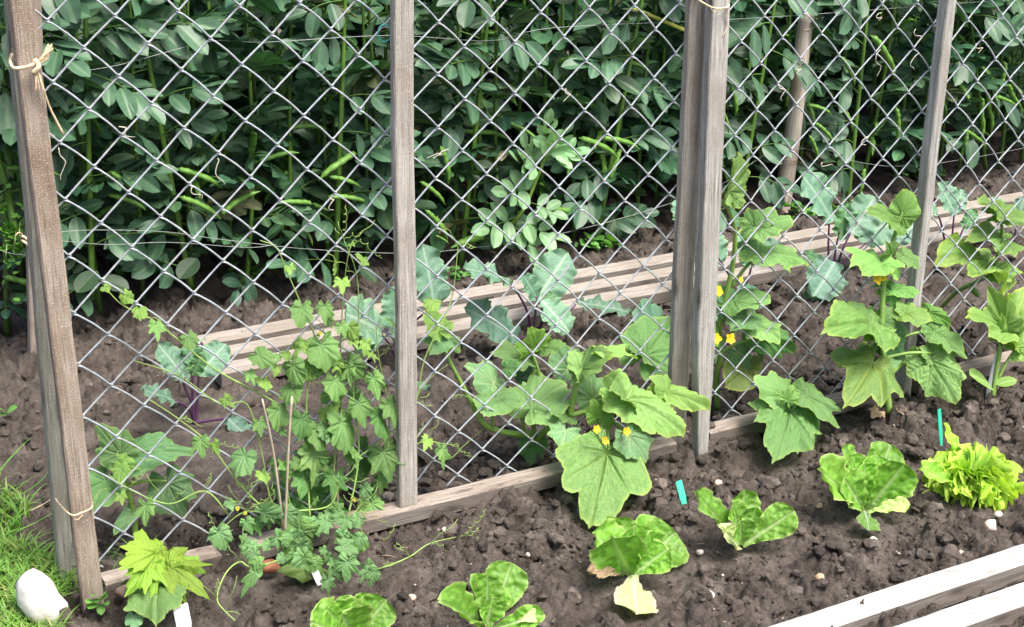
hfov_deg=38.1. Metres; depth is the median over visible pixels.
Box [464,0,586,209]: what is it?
broad bean plant
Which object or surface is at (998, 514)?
pebble
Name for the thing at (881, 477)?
lettuce
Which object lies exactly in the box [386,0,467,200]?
broad bean plant
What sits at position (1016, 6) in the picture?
broad bean plant
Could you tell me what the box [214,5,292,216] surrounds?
broad bean plant
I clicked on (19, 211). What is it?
broad bean plant
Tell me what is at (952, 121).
broad bean plant
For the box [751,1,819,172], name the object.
broad bean plant
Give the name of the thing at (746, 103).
broad bean plant
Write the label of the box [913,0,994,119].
broad bean plant
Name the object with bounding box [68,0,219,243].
broad bean plant
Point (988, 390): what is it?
plant label
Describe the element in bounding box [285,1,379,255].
broad bean plant
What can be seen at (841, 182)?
broad bean plant
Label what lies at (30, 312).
square stake
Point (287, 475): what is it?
bamboo cane
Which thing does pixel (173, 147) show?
broad bean plant
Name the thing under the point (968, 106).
broad bean plant
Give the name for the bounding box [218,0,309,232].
broad bean plant
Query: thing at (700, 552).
pebble
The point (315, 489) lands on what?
climbing gourd vine
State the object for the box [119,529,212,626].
squash plant
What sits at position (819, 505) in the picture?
pebble
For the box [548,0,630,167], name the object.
broad bean plant
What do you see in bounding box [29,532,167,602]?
grass tuft
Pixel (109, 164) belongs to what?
broad bean plant
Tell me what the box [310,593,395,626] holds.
lettuce
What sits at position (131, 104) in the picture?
broad bean plant
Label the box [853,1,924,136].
broad bean plant
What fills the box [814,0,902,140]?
broad bean plant
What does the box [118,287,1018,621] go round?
straw bits
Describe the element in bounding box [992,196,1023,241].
kohlrabi plant
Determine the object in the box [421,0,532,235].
broad bean plant
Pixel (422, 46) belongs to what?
broad bean plant
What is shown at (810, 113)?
broad bean plant
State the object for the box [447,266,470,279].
weed
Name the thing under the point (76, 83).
broad bean plant
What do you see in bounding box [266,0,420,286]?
broad bean plant
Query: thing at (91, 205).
broad bean plant
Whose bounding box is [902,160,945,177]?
weed
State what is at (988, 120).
broad bean plant
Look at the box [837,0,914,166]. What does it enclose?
broad bean plant
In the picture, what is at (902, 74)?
broad bean plant
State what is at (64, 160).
dried tendril
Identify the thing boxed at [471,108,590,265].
young bean shoot
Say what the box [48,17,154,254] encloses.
broad bean plant
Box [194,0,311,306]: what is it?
broad bean plant
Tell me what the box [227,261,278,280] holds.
weed
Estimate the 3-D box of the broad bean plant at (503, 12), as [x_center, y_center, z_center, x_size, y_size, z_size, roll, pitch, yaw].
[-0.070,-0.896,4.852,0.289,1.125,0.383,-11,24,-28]
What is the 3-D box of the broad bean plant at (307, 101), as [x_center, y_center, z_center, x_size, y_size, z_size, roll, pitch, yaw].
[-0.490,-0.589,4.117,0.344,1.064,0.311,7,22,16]
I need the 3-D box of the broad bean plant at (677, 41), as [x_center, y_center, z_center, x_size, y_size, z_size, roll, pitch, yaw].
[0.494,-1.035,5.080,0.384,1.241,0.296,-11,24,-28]
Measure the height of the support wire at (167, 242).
0.138 m
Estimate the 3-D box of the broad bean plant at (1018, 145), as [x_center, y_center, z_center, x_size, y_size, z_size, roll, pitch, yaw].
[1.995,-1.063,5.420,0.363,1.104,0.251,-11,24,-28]
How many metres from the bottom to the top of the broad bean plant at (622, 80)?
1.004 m
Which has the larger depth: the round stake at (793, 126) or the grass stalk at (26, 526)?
the round stake at (793, 126)
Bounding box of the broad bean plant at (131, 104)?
[21,17,178,317]
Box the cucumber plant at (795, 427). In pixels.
[748,370,841,463]
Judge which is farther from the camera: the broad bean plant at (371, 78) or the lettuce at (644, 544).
the broad bean plant at (371, 78)
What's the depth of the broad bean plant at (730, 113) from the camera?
5.00 m
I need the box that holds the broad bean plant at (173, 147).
[71,0,194,233]
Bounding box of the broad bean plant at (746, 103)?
[742,0,801,161]
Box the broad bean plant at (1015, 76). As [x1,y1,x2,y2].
[1001,46,1023,141]
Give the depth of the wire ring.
2.64 m
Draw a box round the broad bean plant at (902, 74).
[867,0,975,181]
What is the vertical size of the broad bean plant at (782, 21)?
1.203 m
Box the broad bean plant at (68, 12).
[0,0,112,285]
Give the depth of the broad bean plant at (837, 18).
5.53 m
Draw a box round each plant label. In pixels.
[173,603,191,626]
[311,570,321,585]
[675,480,686,504]
[937,409,942,445]
[986,352,996,396]
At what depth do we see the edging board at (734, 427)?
3.35 m
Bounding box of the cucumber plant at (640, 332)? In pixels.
[618,315,669,380]
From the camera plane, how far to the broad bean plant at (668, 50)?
5.10 m
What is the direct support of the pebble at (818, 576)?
on the soil
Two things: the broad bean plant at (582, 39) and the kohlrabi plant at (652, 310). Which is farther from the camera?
the broad bean plant at (582, 39)
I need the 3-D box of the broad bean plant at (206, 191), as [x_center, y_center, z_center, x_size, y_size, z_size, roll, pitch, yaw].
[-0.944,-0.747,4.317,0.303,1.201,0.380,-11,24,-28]
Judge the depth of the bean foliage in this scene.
5.15 m
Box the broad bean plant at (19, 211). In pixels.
[0,194,22,226]
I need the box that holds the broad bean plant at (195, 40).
[68,0,259,288]
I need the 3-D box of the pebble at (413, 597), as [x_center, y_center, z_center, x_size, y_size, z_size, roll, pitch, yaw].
[-0.182,0.515,2.690,0.018,0.013,0.015,-11,24,-28]
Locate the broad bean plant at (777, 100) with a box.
[737,6,826,184]
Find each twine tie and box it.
[8,44,64,135]
[15,232,26,244]
[30,498,92,519]
[697,0,729,36]
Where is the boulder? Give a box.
[15,568,68,626]
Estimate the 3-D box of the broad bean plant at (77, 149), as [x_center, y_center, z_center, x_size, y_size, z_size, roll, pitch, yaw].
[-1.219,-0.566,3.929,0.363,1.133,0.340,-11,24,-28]
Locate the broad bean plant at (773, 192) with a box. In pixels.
[720,0,821,229]
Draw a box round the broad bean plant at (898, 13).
[857,4,929,163]
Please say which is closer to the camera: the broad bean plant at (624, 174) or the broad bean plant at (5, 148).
the broad bean plant at (5, 148)
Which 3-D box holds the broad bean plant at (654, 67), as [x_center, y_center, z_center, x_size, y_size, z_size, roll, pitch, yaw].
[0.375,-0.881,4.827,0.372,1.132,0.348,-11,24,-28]
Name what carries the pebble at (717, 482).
on the soil
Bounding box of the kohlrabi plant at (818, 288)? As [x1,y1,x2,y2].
[799,168,913,301]
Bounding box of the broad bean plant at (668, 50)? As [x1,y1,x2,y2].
[635,44,678,108]
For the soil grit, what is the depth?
2.90 m
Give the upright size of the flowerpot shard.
0.031 m
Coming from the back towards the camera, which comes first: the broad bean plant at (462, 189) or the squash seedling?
the broad bean plant at (462, 189)
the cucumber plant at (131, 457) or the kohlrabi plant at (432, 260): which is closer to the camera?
the cucumber plant at (131, 457)
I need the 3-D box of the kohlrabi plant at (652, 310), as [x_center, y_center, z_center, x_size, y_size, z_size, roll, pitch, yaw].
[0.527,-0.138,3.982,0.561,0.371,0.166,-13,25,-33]
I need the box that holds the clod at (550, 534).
[548,532,556,542]
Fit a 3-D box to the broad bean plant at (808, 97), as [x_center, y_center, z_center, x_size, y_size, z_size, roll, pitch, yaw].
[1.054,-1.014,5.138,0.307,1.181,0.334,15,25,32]
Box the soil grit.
[3,201,975,626]
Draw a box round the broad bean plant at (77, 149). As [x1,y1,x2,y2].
[0,3,120,278]
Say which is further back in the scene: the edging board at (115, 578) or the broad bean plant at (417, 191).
the broad bean plant at (417, 191)
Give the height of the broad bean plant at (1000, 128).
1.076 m
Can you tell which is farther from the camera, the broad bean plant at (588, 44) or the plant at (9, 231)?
the broad bean plant at (588, 44)
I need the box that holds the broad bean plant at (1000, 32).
[946,0,1023,169]
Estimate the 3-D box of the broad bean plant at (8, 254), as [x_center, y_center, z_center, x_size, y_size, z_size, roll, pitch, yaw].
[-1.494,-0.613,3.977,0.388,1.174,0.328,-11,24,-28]
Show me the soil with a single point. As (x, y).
(556, 583)
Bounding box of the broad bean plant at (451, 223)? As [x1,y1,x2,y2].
[413,0,518,260]
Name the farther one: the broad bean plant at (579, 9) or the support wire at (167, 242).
the broad bean plant at (579, 9)
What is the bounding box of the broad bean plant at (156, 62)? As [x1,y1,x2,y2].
[97,0,248,251]
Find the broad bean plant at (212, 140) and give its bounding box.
[179,0,272,269]
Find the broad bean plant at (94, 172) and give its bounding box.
[0,24,110,222]
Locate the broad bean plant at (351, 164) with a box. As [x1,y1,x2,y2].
[241,0,362,219]
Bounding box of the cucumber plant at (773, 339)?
[713,151,808,410]
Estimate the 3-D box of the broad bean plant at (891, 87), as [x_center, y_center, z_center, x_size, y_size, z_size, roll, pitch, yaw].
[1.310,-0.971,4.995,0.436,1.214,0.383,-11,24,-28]
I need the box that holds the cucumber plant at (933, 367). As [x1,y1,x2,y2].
[821,189,966,418]
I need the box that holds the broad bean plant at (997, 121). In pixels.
[984,35,1023,148]
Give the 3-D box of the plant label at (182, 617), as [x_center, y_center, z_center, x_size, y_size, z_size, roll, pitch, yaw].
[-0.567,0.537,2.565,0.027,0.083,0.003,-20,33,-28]
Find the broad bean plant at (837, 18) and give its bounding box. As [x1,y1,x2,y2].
[807,6,854,151]
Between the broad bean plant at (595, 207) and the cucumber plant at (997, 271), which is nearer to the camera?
the cucumber plant at (997, 271)
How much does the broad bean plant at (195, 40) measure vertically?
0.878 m
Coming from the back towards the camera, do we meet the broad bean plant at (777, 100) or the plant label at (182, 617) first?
the broad bean plant at (777, 100)
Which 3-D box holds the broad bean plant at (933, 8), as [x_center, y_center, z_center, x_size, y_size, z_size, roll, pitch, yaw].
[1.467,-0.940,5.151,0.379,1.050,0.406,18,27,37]
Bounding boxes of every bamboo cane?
[261,399,283,530]
[284,396,292,529]
[336,371,338,502]
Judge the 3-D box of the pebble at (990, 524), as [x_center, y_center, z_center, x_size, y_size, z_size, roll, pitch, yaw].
[0.963,0.426,2.983,0.032,0.024,0.026,-11,24,-28]
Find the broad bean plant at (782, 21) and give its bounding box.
[745,2,797,122]
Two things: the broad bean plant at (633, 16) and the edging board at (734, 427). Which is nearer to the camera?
the edging board at (734, 427)
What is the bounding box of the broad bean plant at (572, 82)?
[505,0,585,232]
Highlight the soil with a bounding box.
[0,1,1023,626]
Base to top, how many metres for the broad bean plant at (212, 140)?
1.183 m
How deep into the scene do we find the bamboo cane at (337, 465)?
2.92 m
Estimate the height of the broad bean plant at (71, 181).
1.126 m
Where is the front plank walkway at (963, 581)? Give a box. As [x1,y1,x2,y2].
[769,544,1023,626]
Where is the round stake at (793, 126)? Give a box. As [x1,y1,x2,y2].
[777,11,814,212]
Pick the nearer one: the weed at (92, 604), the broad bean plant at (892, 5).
the weed at (92, 604)
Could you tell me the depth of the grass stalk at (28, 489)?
2.99 m
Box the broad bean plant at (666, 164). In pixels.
[590,0,684,203]
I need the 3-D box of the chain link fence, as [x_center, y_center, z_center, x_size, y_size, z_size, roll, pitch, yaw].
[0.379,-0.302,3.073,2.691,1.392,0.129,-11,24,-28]
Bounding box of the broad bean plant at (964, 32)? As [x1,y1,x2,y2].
[955,0,999,135]
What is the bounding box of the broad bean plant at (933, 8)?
[887,0,1004,158]
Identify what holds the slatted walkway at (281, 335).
on the soil
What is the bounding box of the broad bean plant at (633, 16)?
[613,1,683,198]
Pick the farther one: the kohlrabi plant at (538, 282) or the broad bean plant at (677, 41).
the broad bean plant at (677, 41)
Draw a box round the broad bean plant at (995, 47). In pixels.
[911,0,1023,169]
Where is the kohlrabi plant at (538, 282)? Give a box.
[463,248,631,343]
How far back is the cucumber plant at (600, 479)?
3.10 m
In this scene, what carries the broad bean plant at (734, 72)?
on the soil
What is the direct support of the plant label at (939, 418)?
on the soil
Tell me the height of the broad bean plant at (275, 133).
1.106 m
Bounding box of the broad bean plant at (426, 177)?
[413,0,498,235]
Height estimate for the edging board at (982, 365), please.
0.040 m
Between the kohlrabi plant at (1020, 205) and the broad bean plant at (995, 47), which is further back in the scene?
the broad bean plant at (995, 47)
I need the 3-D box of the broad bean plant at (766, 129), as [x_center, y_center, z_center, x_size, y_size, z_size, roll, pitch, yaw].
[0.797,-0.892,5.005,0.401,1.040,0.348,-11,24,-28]
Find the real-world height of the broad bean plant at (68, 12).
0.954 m
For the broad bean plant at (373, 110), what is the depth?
4.46 m
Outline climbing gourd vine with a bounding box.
[100,205,485,621]
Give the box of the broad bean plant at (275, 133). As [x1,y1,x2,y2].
[232,0,362,282]
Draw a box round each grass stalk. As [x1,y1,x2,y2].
[0,437,30,469]
[0,473,47,502]
[1,513,51,534]
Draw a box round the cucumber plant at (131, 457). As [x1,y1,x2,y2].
[89,423,196,540]
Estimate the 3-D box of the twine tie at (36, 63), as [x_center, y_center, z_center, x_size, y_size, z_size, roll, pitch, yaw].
[-0.766,-0.362,2.364,0.076,0.151,0.129,-11,24,-28]
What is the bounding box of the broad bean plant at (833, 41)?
[766,2,849,165]
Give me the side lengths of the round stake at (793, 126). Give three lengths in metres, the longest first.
0.717 x 0.063 x 0.062 m
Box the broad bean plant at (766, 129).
[723,2,790,184]
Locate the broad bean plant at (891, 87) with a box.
[824,0,953,188]
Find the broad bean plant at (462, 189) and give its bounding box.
[435,5,526,197]
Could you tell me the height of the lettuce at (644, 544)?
0.156 m
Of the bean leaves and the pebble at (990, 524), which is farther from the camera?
the bean leaves
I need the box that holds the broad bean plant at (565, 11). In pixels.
[526,0,618,222]
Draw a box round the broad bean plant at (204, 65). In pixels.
[130,0,261,290]
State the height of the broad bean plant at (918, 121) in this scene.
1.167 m
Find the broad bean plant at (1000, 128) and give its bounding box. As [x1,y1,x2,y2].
[980,54,1023,130]
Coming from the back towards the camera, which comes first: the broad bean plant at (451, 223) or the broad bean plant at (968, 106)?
the broad bean plant at (968, 106)
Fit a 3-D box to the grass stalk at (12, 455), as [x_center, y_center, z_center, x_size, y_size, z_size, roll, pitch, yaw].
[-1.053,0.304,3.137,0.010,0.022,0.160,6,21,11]
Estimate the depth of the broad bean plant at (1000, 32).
5.23 m
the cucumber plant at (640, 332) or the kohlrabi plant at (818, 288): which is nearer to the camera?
the cucumber plant at (640, 332)
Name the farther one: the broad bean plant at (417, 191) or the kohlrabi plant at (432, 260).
the broad bean plant at (417, 191)
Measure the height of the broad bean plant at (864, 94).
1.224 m
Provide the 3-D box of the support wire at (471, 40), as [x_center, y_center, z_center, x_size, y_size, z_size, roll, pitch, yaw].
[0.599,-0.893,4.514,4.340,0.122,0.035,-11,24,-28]
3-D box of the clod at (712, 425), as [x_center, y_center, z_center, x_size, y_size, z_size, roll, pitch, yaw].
[0.440,0.250,3.311,0.027,0.018,0.020,-11,24,-28]
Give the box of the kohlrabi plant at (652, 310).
[632,200,780,322]
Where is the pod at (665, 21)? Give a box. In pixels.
[633,8,683,31]
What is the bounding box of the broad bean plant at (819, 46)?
[794,6,893,171]
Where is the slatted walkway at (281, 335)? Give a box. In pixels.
[197,192,1023,386]
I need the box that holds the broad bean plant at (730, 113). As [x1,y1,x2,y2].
[673,0,780,182]
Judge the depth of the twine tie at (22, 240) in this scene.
3.55 m
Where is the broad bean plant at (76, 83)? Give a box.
[43,14,172,313]
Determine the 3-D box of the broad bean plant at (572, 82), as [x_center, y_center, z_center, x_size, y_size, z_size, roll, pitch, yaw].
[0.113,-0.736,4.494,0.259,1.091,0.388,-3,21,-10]
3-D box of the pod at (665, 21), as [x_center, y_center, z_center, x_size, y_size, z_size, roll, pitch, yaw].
[0.452,-0.875,4.456,0.188,0.082,0.034,0,21,-4]
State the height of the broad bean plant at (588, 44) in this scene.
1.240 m
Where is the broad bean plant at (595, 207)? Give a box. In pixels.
[546,0,685,236]
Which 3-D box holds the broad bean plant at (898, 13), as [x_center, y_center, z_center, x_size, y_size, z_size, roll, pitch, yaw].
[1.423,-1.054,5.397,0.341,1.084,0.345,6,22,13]
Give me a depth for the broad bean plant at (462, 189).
4.83 m
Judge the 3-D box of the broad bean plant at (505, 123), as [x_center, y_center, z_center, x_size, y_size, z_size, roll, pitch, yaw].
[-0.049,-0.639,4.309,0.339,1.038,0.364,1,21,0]
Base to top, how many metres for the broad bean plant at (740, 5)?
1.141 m
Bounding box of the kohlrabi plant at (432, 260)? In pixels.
[344,244,450,390]
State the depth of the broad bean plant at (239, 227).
4.25 m
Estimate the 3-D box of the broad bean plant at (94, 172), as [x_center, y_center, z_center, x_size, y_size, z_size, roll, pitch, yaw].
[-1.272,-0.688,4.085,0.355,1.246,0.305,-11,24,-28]
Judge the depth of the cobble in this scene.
2.66 m
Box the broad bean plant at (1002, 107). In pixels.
[955,8,1023,154]
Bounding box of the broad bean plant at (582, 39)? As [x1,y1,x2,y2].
[548,0,659,198]
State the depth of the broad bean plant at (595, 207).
4.50 m
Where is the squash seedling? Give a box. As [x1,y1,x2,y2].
[965,285,1023,395]
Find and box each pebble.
[409,594,415,600]
[696,549,703,554]
[714,479,721,485]
[814,573,824,579]
[816,503,822,508]
[985,519,995,530]
[994,511,1002,517]
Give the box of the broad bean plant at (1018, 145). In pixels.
[1016,57,1023,160]
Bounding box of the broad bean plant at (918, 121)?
[912,16,974,141]
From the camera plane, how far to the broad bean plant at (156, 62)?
4.14 m
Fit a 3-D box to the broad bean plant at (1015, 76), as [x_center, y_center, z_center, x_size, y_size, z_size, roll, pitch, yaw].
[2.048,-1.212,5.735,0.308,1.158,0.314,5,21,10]
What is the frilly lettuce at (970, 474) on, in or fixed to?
on the soil
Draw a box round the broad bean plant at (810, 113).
[775,0,842,181]
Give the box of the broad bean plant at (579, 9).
[515,0,622,177]
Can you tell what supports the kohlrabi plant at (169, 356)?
on the soil
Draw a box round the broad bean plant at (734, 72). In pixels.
[619,12,763,220]
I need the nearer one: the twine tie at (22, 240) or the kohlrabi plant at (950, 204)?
the twine tie at (22, 240)
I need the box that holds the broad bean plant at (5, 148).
[0,6,71,336]
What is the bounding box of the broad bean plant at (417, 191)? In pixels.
[328,0,429,198]
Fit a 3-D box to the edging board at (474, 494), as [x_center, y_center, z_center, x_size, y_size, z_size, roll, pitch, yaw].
[-0.075,0.370,3.049,0.976,0.040,0.050,-11,24,-28]
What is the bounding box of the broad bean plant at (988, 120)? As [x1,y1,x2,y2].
[982,0,1023,135]
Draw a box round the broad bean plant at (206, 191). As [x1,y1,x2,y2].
[143,0,231,246]
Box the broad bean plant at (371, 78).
[293,0,439,266]
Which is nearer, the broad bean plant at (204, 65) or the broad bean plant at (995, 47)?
the broad bean plant at (204, 65)
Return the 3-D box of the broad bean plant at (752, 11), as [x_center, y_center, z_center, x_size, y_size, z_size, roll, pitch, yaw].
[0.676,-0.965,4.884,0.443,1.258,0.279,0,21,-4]
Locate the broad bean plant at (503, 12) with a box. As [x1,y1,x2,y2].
[461,1,536,138]
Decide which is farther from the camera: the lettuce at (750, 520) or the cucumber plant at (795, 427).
the cucumber plant at (795, 427)
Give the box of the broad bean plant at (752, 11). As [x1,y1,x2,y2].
[669,5,772,165]
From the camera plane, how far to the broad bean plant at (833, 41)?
5.31 m
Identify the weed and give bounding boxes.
[0,405,16,414]
[85,591,109,614]
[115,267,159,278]
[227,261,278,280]
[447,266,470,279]
[574,232,620,250]
[784,201,836,218]
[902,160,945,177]
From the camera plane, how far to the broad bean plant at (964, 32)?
5.81 m
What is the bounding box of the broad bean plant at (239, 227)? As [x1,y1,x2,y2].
[228,0,333,256]
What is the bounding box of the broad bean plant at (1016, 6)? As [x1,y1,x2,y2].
[978,0,1023,169]
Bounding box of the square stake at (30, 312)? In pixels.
[24,0,42,353]
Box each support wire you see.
[0,148,1022,254]
[51,1,986,76]
[62,240,276,247]
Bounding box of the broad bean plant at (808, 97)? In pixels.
[764,0,847,180]
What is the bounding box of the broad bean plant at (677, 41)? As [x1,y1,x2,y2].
[610,0,683,180]
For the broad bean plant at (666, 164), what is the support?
on the soil
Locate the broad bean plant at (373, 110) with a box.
[326,0,386,248]
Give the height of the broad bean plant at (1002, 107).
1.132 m
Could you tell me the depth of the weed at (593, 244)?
4.57 m
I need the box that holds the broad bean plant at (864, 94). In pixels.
[851,0,909,116]
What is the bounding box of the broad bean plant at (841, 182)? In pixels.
[805,0,900,201]
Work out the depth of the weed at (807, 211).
4.86 m
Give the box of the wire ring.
[377,24,389,41]
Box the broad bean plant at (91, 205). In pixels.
[0,0,103,303]
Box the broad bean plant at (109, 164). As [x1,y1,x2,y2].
[54,0,193,300]
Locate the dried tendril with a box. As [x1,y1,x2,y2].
[58,148,65,179]
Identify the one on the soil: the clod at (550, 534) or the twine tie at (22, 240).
the clod at (550, 534)
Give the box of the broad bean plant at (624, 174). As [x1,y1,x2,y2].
[547,0,654,238]
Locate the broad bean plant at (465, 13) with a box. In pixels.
[414,0,548,265]
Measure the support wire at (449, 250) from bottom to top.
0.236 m
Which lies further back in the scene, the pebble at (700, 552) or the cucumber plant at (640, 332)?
the cucumber plant at (640, 332)
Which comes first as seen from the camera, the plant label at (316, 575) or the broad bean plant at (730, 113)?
the plant label at (316, 575)
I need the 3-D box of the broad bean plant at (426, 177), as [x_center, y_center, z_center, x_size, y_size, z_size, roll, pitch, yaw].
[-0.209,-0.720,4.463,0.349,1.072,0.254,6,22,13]
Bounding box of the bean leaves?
[74,258,376,292]
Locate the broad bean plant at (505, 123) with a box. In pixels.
[452,0,554,252]
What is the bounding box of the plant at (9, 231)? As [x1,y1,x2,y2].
[0,183,24,300]
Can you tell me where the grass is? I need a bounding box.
[0,466,103,626]
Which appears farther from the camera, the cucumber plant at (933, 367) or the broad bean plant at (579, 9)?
the broad bean plant at (579, 9)
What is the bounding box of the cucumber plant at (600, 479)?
[419,310,710,527]
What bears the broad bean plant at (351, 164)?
on the soil
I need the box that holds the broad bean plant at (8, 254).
[0,243,15,258]
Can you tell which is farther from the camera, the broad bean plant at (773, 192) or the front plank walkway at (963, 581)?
the broad bean plant at (773, 192)
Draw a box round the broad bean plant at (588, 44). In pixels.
[578,0,648,166]
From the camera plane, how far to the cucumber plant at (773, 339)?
3.33 m
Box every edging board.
[101,545,221,589]
[247,436,676,558]
[709,385,901,440]
[911,350,1023,394]
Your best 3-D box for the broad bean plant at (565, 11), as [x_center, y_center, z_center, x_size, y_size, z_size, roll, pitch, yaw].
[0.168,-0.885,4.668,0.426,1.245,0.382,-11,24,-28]
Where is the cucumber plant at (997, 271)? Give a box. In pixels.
[933,194,1023,308]
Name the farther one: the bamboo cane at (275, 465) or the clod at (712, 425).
the clod at (712, 425)
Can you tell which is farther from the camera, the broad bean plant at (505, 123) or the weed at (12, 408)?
the broad bean plant at (505, 123)
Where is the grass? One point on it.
(14, 556)
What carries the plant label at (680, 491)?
on the soil
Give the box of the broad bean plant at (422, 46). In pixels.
[326,2,490,236]
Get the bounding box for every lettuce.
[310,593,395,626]
[437,561,544,626]
[586,514,689,614]
[694,486,797,549]
[817,441,917,530]
[918,422,1023,510]
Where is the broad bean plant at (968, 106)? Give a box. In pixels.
[910,0,1009,177]
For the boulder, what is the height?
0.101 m
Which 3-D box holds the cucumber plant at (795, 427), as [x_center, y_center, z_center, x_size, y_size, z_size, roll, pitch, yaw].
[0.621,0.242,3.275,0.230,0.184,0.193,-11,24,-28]
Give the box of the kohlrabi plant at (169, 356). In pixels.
[140,340,252,431]
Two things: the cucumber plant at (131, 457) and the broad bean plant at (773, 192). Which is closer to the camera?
the cucumber plant at (131, 457)
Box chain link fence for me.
[4,0,1023,616]
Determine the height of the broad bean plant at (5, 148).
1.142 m
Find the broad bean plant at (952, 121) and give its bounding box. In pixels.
[912,0,978,125]
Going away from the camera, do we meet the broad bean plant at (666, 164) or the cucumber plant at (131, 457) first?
the cucumber plant at (131, 457)
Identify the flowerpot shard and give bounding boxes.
[263,559,280,573]
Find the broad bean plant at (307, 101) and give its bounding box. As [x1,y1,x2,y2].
[262,0,389,270]
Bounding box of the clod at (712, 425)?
[709,422,715,428]
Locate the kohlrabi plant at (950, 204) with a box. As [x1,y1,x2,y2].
[932,181,977,240]
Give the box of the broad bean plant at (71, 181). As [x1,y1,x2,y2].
[62,8,125,285]
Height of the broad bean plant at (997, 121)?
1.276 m
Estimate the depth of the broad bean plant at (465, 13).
4.20 m
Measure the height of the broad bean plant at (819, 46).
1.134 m
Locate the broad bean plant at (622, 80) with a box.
[506,0,642,240]
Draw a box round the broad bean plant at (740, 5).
[675,0,768,193]
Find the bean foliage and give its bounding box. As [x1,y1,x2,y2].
[0,0,1023,260]
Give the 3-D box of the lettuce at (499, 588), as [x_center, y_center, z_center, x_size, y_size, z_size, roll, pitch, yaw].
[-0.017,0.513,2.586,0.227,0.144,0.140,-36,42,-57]
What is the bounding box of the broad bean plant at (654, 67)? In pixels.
[577,0,659,201]
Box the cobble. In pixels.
[115,585,128,598]

